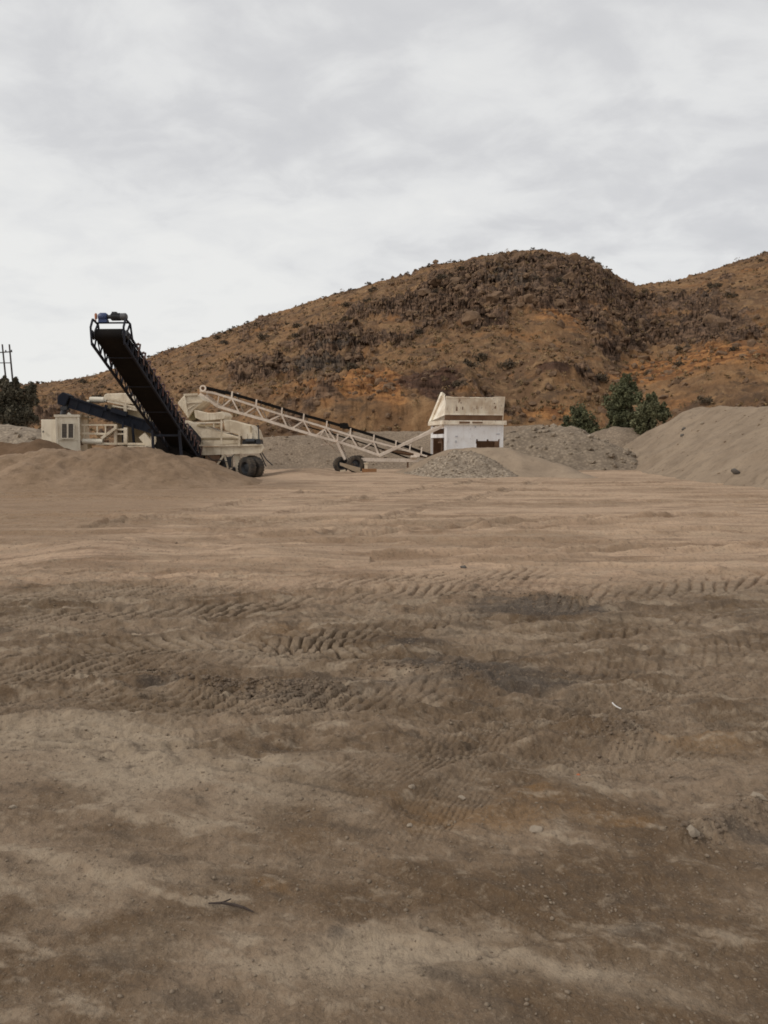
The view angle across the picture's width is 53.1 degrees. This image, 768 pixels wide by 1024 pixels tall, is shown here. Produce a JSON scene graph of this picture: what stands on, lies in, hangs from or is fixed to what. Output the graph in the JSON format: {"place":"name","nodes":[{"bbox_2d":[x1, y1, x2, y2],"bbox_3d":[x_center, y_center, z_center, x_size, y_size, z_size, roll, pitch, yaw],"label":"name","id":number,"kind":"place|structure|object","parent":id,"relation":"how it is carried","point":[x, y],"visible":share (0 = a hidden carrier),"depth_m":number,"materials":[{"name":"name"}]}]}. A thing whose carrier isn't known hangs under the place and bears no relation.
{"place":"outdoors","nodes":[
{"label":"outdoors","id":0,"kind":"place"},
{"bbox_2d":[0,468,767,1023],"bbox_3d":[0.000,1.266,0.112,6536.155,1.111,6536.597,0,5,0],"label":"ground","id":1,"kind":"structure","parent":0,"point":[566,528],"depth_m":4.04,"materials":[{"name":"brown soil"}]},
{"bbox_2d":[0,344,12,404],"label":"power pole","id":2,"kind":"object","parent":1,"relation":"on","point":[3,352],"visible":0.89,"depth_m":90.66,"materials":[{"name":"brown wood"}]},
{"bbox_2d":[0,375,40,427],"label":"dark tree","id":3,"kind":"object","parent":1,"relation":"on","point":[18,409],"visible":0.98,"depth_m":55.21,"materials":[{"name":"green plant"}]},
{"bbox_2d":[0,424,41,443],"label":"rubble heap","id":4,"kind":"object","parent":1,"relation":"on","point":[12,434],"visible":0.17,"depth_m":44.92,"materials":[{"name":"grey gravel"}]},
{"bbox_2d":[0,439,70,455],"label":"dirt hump","id":5,"kind":"object","parent":1,"relation":"on","point":[23,447],"visible":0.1,"depth_m":33.45,"materials":[{"name":"brown soil"}]},
{"bbox_2d":[41,415,90,450],"bbox_3d":[-15.490,-3.328,37.423,1.886,2.742,2.760,-1,5,-8],"label":"generator cabin","id":6,"kind":"object","parent":1,"relation":"on","point":[64,431],"visible":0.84,"depth_m":36.36,"materials":[{"name":"metal"}]},
{"bbox_2d":[61,423,73,438],"bbox_3d":[-14.904,-3.822,36.179,0.621,0.759,0.102,-2,5,-21],"label":"window","id":7,"kind":"structure","parent":6,"relation":"in","point":[67,429],"depth_m":36.16,"materials":[{"name":"metal"}]},
{"bbox_2d":[57,392,156,447],"bbox_3d":[-12.759,-3.796,37.099,5.472,3.844,1.191,-1,5,-9],"label":"side conveyor","id":8,"kind":"object","parent":1,"relation":"on","point":[66,401],"visible":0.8,"depth_m":36.56,"materials":[{"name":"black metal"}]},
{"bbox_2d":[0,446,262,490],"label":"dirt bank","id":9,"kind":"structure","parent":1,"relation":"on","point":[114,468],"depth_m":28.96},
{"bbox_2d":[89,312,204,458],"bbox_3d":[-9.654,-4.285,31.881,2.605,6.344,10.174,0,5,0],"label":"stacker conveyor","id":10,"kind":"object","parent":1,"relation":"on","point":[173,433],"visible":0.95,"depth_m":30.00,"materials":[{"name":"black metal"}]},
{"bbox_2d":[80,393,272,476],"bbox_3d":[-10.121,-3.700,37.356,9.506,4.107,3.526,0,5,0],"label":"mobile crusher","id":11,"kind":"object","parent":1,"relation":"on","point":[247,439],"visible":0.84,"depth_m":36.78,"materials":[{"name":"beige paint"}]},
{"bbox_2d":[208,898,253,911],"bbox_3d":[-0.528,1.367,2.676,0.179,0.023,0.030,2,5,19],"label":"stick","id":12,"kind":"object","parent":1,"relation":"on","point":[225,902],"visible":1,"depth_m":2.67,"materials":[{"name":"wood"}]},
{"bbox_2d":[199,385,443,471],"bbox_3d":[-2.990,-4.288,40.342,13.016,4.411,1.809,-1,5,-13],"label":"truss conveyor","id":13,"kind":"object","parent":1,"relation":"on","point":[359,461],"visible":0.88,"depth_m":39.99,"materials":[{"name":"metal"}]},
{"bbox_2d":[340,463,359,472],"bbox_3d":[-1.722,-2.231,39.005,1.039,0.576,0.100,0,5,0],"label":"leaning board","id":14,"kind":"object","parent":1,"relation":"on","point":[354,468],"visible":0.86,"depth_m":38.98,"materials":[{"name":"brown wood"}]},
{"bbox_2d":[362,469,376,471],"bbox_3d":[-0.752,-2.120,39.216,0.724,0.180,0.240,-1,5,-8],"label":"timber block","id":15,"kind":"object","parent":1,"relation":"on","point":[369,470],"depth_m":39.10,"materials":[{"name":"brown wood"}]},
{"bbox_2d":[219,424,544,468],"bbox_3d":[0.511,-4.421,53.655,30.940,3.452,11.570,0,5,0],"label":"gravel stockpile","id":16,"kind":"object","parent":1,"relation":"on","point":[295,452],"visible":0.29,"depth_m":51.17,"materials":[{"name":"grey gravel"}]},
{"bbox_2d":[0,536,767,1023],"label":"pebbles","id":17,"kind":"object","parent":1,"relation":"on","point":[362,986],"visible":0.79,"depth_m":3.10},
{"bbox_2d":[61,572,767,857],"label":"soil clods","id":18,"kind":"object","parent":1,"relation":"on","point":[248,694],"visible":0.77,"depth_m":4.97,"materials":[{"name":"brown soil"}]},
{"bbox_2d":[404,450,517,477],"bbox_3d":[4.173,-2.313,38.866,7.740,1.692,6.480,0,5,0],"label":"gravel heap","id":19,"kind":"object","parent":1,"relation":"on","point":[460,464],"visible":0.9,"depth_m":37.64,"materials":[{"name":"grey gravel"}]},
{"bbox_2d":[394,447,597,477],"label":"loading ramp","id":20,"kind":"structure","parent":1,"relation":"on","point":[519,464],"depth_m":38.36,"materials":[{"name":"beige sand"}]},
{"bbox_2d":[428,392,506,454],"bbox_3d":[4.529,-4.824,42.721,3.604,3.810,3.233,-1,5,-13],"label":"feed hopper","id":21,"kind":"object","parent":20,"relation":"on","point":[470,422],"visible":0.91,"depth_m":41.34,"materials":[{"name":"white paint"}]},
{"bbox_2d":[529,825,542,832],"bbox_3d":[0.629,1.320,3.191,0.063,0.028,0.049,4,6,36],"label":"pale stone","id":22,"kind":"object","parent":1,"relation":"on","point":[535,829],"visible":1,"depth_m":3.18,"materials":[{"name":"beige stone"}]},
{"bbox_2d":[503,423,637,469],"bbox_3d":[10.330,-4.039,49.434,14.280,3.357,11.520,0,5,0],"label":"rubble pile","id":23,"kind":"object","parent":1,"relation":"on","point":[574,447],"visible":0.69,"depth_m":46.94,"materials":[{"name":"grey gravel"}]},
{"bbox_2d":[591,426,641,447],"bbox_3d":[17.590,-4.928,56.776,11.570,2.790,9.620,0,5,0],"label":"gravel pile","id":24,"kind":"object","parent":1,"relation":"on","point":[622,437],"visible":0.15,"depth_m":55.41,"materials":[{"name":"grey gravel"}]},
{"bbox_2d":[590,426,604,432],"bbox_3d":[16.379,-5.786,57.861,1.905,1.492,1.161,0,5,0],"label":"bush","id":25,"kind":"object","parent":24,"relation":"on","point":[594,429],"visible":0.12,"depth_m":57.69,"materials":[{"name":"green plant"}]},
{"bbox_2d":[601,372,644,428],"bbox_3d":[18.985,-8.202,61.624,3.101,5.960,3.139,-2,6,-26],"label":"tall green tree","id":26,"kind":"object","parent":1,"relation":"on","point":[624,398],"visible":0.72,"depth_m":61.15,"materials":[{"name":"green plant"}]},
{"bbox_2d":[686,824,699,836],"bbox_3d":[1.239,1.288,3.094,0.080,0.039,0.046,-4,6,-36],"label":"pale stone","id":27,"kind":"object","parent":1,"relation":"on","point":[693,831],"visible":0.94,"depth_m":3.08,"materials":[{"name":"beige stone"}]},
{"bbox_2d":[623,406,767,488],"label":"sand pile","id":28,"kind":"object","parent":1,"relation":"on","point":[719,444],"visible":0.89,"depth_m":39.40,"materials":[{"name":"beige sand"}]},
{"bbox_2d":[628,391,672,434],"bbox_3d":[19.254,-6.634,55.598,3.161,4.268,2.027,2,5,19],"label":"round bush","id":29,"kind":"object","parent":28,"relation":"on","point":[649,412],"visible":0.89,"depth_m":55.28,"materials":[{"name":"green plant"}]},
{"bbox_2d":[731,468,739,473],"bbox_3d":[14.285,-1.623,31.115,0.417,0.304,0.534,0,5,0],"label":"boulder","id":30,"kind":"object","parent":28,"relation":"on","point":[734,471],"visible":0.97,"depth_m":30.97,"materials":[{"name":"grey stone"}]},
{"bbox_2d":[751,791,767,801],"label":"grey stone","id":31,"kind":"object","parent":1,"relation":"on","point":[761,797],"visible":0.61,"depth_m":3.35,"materials":[{"name":"beige stone"}]},
{"bbox_2d":[0,249,767,448],"bbox_3d":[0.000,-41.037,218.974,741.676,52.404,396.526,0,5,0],"label":"hill","id":32,"kind":"structure","parent":0,"point":[360,406],"depth_m":93.82,"materials":[{"name":"brown soil"}]},
{"bbox_2d":[75,378,87,383],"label":"hillside shrub","id":33,"kind":"object","parent":32,"relation":"on","point":[82,381],"visible":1,"depth_m":148.33,"materials":[{"name":"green plant"}]},
{"bbox_2d":[217,340,227,343],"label":"hillside shrub","id":34,"kind":"object","parent":32,"relation":"on","point":[223,341],"visible":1,"depth_m":133.11,"materials":[{"name":"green plant"}]},
{"bbox_2d":[238,363,255,374],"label":"hillside boulder","id":35,"kind":"object","parent":32,"relation":"on","point":[242,367],"visible":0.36,"depth_m":96.03,"materials":[{"name":"brown stone"}]},
{"bbox_2d":[245,365,256,374],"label":"hillside boulder","id":36,"kind":"object","parent":32,"relation":"on","point":[249,368],"visible":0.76,"depth_m":94.38,"materials":[{"name":"brown stone"}]},
{"bbox_2d":[257,333,269,339],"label":"hillside shrub","id":37,"kind":"object","parent":32,"relation":"on","point":[262,337],"visible":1,"depth_m":117.95,"materials":[{"name":"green plant"}]},
{"bbox_2d":[290,332,300,337],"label":"hillside shrub","id":38,"kind":"object","parent":32,"relation":"on","point":[295,335],"visible":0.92,"depth_m":106.78,"materials":[{"name":"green plant"}]},
{"bbox_2d":[292,322,308,328],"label":"hillside shrub","id":39,"kind":"object","parent":32,"relation":"on","point":[296,325],"visible":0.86,"depth_m":122.53,"materials":[{"name":"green plant"}]},
{"bbox_2d":[298,326,308,334],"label":"hillside boulder","id":40,"kind":"object","parent":32,"relation":"on","point":[302,329],"visible":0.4,"depth_m":106.87,"materials":[{"name":"brown stone"}]},
{"bbox_2d":[341,316,352,320],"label":"hillside shrub","id":41,"kind":"object","parent":32,"relation":"on","point":[344,318],"visible":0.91,"depth_m":116.30,"materials":[{"name":"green plant"}]},
{"bbox_2d":[341,302,354,306],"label":"hillside shrub","id":42,"kind":"object","parent":32,"relation":"on","point":[345,304],"visible":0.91,"depth_m":126.88,"materials":[{"name":"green plant"}]},
{"bbox_2d":[344,362,357,369],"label":"hillside shrub","id":43,"kind":"object","parent":32,"relation":"on","point":[349,365],"visible":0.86,"depth_m":79.21,"materials":[{"name":"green plant"}]},
{"bbox_2d":[348,328,360,336],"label":"hillside boulder","id":44,"kind":"object","parent":32,"relation":"on","point":[357,331],"visible":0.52,"depth_m":101.09,"materials":[{"name":"brown stone"}]},
{"bbox_2d":[0,250,767,446],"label":"hillside rubble","id":45,"kind":"object","parent":32,"relation":"on","point":[538,371],"visible":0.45,"depth_m":94.53,"materials":[{"name":"brown stone"}]},
{"bbox_2d":[33,248,767,446],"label":"dry scrub","id":46,"kind":"object","parent":32,"relation":"on","point":[669,359],"visible":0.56,"depth_m":91.25,"materials":[{"name":"brown plant"}]},
{"bbox_2d":[405,309,421,315],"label":"hillside boulder","id":47,"kind":"object","parent":32,"relation":"on","point":[408,312],"visible":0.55,"depth_m":105.54,"materials":[{"name":"brown stone"}]},
{"bbox_2d":[415,328,423,333],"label":"hillside shrub","id":48,"kind":"object","parent":32,"relation":"on","point":[419,331],"visible":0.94,"depth_m":96.88,"materials":[{"name":"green plant"}]},
{"bbox_2d":[416,288,437,296],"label":"hillside boulder","id":49,"kind":"object","parent":32,"relation":"on","point":[422,292],"visible":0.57,"depth_m":111.53,"materials":[{"name":"brown stone"}]},
{"bbox_2d":[428,276,443,287],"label":"hillside boulder","id":50,"kind":"object","parent":32,"relation":"on","point":[433,282],"visible":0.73,"depth_m":116.29,"materials":[{"name":"brown stone"}]},
{"bbox_2d":[435,274,453,278],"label":"hillside shrub","id":51,"kind":"object","parent":32,"relation":"on","point":[441,276],"visible":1,"depth_m":114.99,"materials":[{"name":"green plant"}]},
{"bbox_2d":[446,280,457,288],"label":"hillside boulder","id":52,"kind":"object","parent":32,"relation":"on","point":[452,283],"visible":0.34,"depth_m":113.29,"materials":[{"name":"brown stone"}]},
{"bbox_2d":[448,277,460,282],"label":"hillside boulder","id":53,"kind":"object","parent":32,"relation":"on","point":[457,279],"visible":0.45,"depth_m":115.85,"materials":[{"name":"brown stone"}]},
{"bbox_2d":[452,380,467,386],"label":"hillside shrub","id":54,"kind":"object","parent":32,"relation":"on","point":[456,383],"visible":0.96,"depth_m":68.49,"materials":[{"name":"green plant"}]},
{"bbox_2d":[454,266,465,270],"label":"hillside shrub","id":55,"kind":"object","parent":32,"relation":"on","point":[460,267],"visible":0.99,"depth_m":122.81,"materials":[{"name":"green plant"}]},
{"bbox_2d":[455,284,464,294],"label":"hillside boulder","id":56,"kind":"object","parent":32,"relation":"on","point":[461,286],"visible":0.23,"depth_m":109.67,"materials":[{"name":"brown stone"}]},
{"bbox_2d":[461,358,480,368],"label":"hillside shrub","id":57,"kind":"object","parent":32,"relation":"on","point":[468,363],"visible":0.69,"depth_m":75.76,"materials":[{"name":"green plant"}]},
{"bbox_2d":[462,311,482,325],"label":"hillside boulder","id":58,"kind":"object","parent":32,"relation":"on","point":[468,317],"visible":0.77,"depth_m":93.85,"materials":[{"name":"brown stone"}]},
{"bbox_2d":[473,269,483,276],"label":"hillside boulder","id":59,"kind":"object","parent":32,"relation":"on","point":[481,271],"visible":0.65,"depth_m":115.73,"materials":[{"name":"brown stone"}]},
{"bbox_2d":[471,352,487,360],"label":"hillside shrub","id":60,"kind":"object","parent":32,"relation":"on","point":[481,355],"visible":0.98,"depth_m":82.73,"materials":[{"name":"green plant"}]},
{"bbox_2d":[485,291,502,302],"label":"hillside boulder","id":61,"kind":"object","parent":32,"relation":"on","point":[494,296],"visible":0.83,"depth_m":100.22,"materials":[{"name":"brown stone"}]},
{"bbox_2d":[493,254,507,264],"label":"hillside boulder","id":62,"kind":"object","parent":32,"relation":"on","point":[500,258],"visible":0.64,"depth_m":122.65,"materials":[{"name":"brown stone"}]},
{"bbox_2d":[495,358,515,368],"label":"hillside shrub","id":63,"kind":"object","parent":32,"relation":"on","point":[510,363],"visible":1,"depth_m":79.17,"materials":[{"name":"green plant"}]},
{"bbox_2d":[504,294,512,298],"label":"hillside boulder","id":64,"kind":"object","parent":32,"relation":"on","point":[506,296],"visible":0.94,"depth_m":98.64,"materials":[{"name":"brown stone"}]},
{"bbox_2d":[511,252,523,259],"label":"hillside boulder","id":65,"kind":"object","parent":32,"relation":"on","point":[516,255],"visible":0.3,"depth_m":122.99,"materials":[{"name":"brown stone"}]},
{"bbox_2d":[524,294,534,303],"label":"hillside boulder","id":66,"kind":"object","parent":32,"relation":"on","point":[528,298],"visible":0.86,"depth_m":96.89,"materials":[{"name":"brown stone"}]},
{"bbox_2d":[543,265,554,269],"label":"hillside boulder","id":67,"kind":"object","parent":32,"relation":"on","point":[548,267],"visible":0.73,"depth_m":114.20,"materials":[{"name":"brown stone"}]},
{"bbox_2d":[554,276,566,282],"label":"hillside shrub","id":68,"kind":"object","parent":32,"relation":"on","point":[559,279],"visible":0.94,"depth_m":110.38,"materials":[{"name":"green plant"}]},
{"bbox_2d":[553,299,568,308],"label":"hillside boulder","id":69,"kind":"object","parent":32,"relation":"on","point":[565,303],"visible":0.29,"depth_m":99.80,"materials":[{"name":"stone"}]},
{"bbox_2d":[562,272,575,282],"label":"hillside boulder","id":70,"kind":"object","parent":32,"relation":"on","point":[571,275],"visible":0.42,"depth_m":111.44,"materials":[{"name":"brown stone"}]},
{"bbox_2d":[568,253,587,261],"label":"hillside boulder","id":71,"kind":"object","parent":32,"relation":"on","point":[575,256],"visible":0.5,"depth_m":126.40,"materials":[{"name":"brown stone"}]},
{"bbox_2d":[561,400,598,433],"bbox_3d":[15.284,-7.002,59.659,3.022,3.428,2.142,0,5,0],"label":"green bush","id":72,"kind":"object","parent":32,"relation":"on","point":[580,418],"visible":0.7,"depth_m":59.29,"materials":[{"name":"green plant"}]},
{"bbox_2d":[596,372,609,383],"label":"hillside shrub","id":73,"kind":"object","parent":32,"relation":"on","point":[603,377],"visible":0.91,"depth_m":77.49,"materials":[{"name":"green plant"}]},
{"bbox_2d":[623,315,632,320],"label":"hillside boulder","id":74,"kind":"object","parent":32,"relation":"on","point":[628,316],"visible":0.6,"depth_m":107.44,"materials":[{"name":"brown stone"}]},
{"bbox_2d":[638,318,644,326],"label":"hillside boulder","id":75,"kind":"object","parent":32,"relation":"on","point":[641,320],"visible":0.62,"depth_m":110.26,"materials":[{"name":"brown stone"}]},
{"bbox_2d":[669,360,686,365],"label":"hillside shrub","id":76,"kind":"object","parent":32,"relation":"on","point":[678,363],"visible":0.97,"depth_m":82.78,"materials":[{"name":"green plant"}]},
{"bbox_2d":[674,344,689,352],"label":"hillside shrub","id":77,"kind":"object","parent":32,"relation":"on","point":[680,348],"visible":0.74,"depth_m":89.23,"materials":[{"name":"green plant"}]},
{"bbox_2d":[697,395,712,403],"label":"hillside shrub","id":78,"kind":"object","parent":32,"relation":"on","point":[708,399],"visible":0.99,"depth_m":69.30,"materials":[{"name":"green plant"}]},
{"bbox_2d":[702,314,728,327],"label":"hillside boulder","id":79,"kind":"object","parent":32,"relation":"on","point":[710,317],"visible":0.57,"depth_m":100.81,"materials":[{"name":"brown stone"}]},
{"bbox_2d":[711,282,722,286],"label":"hillside shrub","id":80,"kind":"object","parent":32,"relation":"on","point":[718,284],"visible":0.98,"depth_m":132.01,"materials":[{"name":"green plant"}]},
{"bbox_2d":[723,291,733,297],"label":"hillside shrub","id":81,"kind":"object","parent":32,"relation":"on","point":[726,293],"visible":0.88,"depth_m":119.27,"materials":[{"name":"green plant"}]},
{"bbox_2d":[727,346,741,352],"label":"hillside shrub","id":82,"kind":"object","parent":32,"relation":"on","point":[733,348],"visible":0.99,"depth_m":79.75,"materials":[{"name":"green plant"}]},
{"bbox_2d":[0,0,767,384],"label":"sky","id":83,"kind":"structure","parent":0,"point":[190,170],"materials":[{"name":"grey"}]}
]}

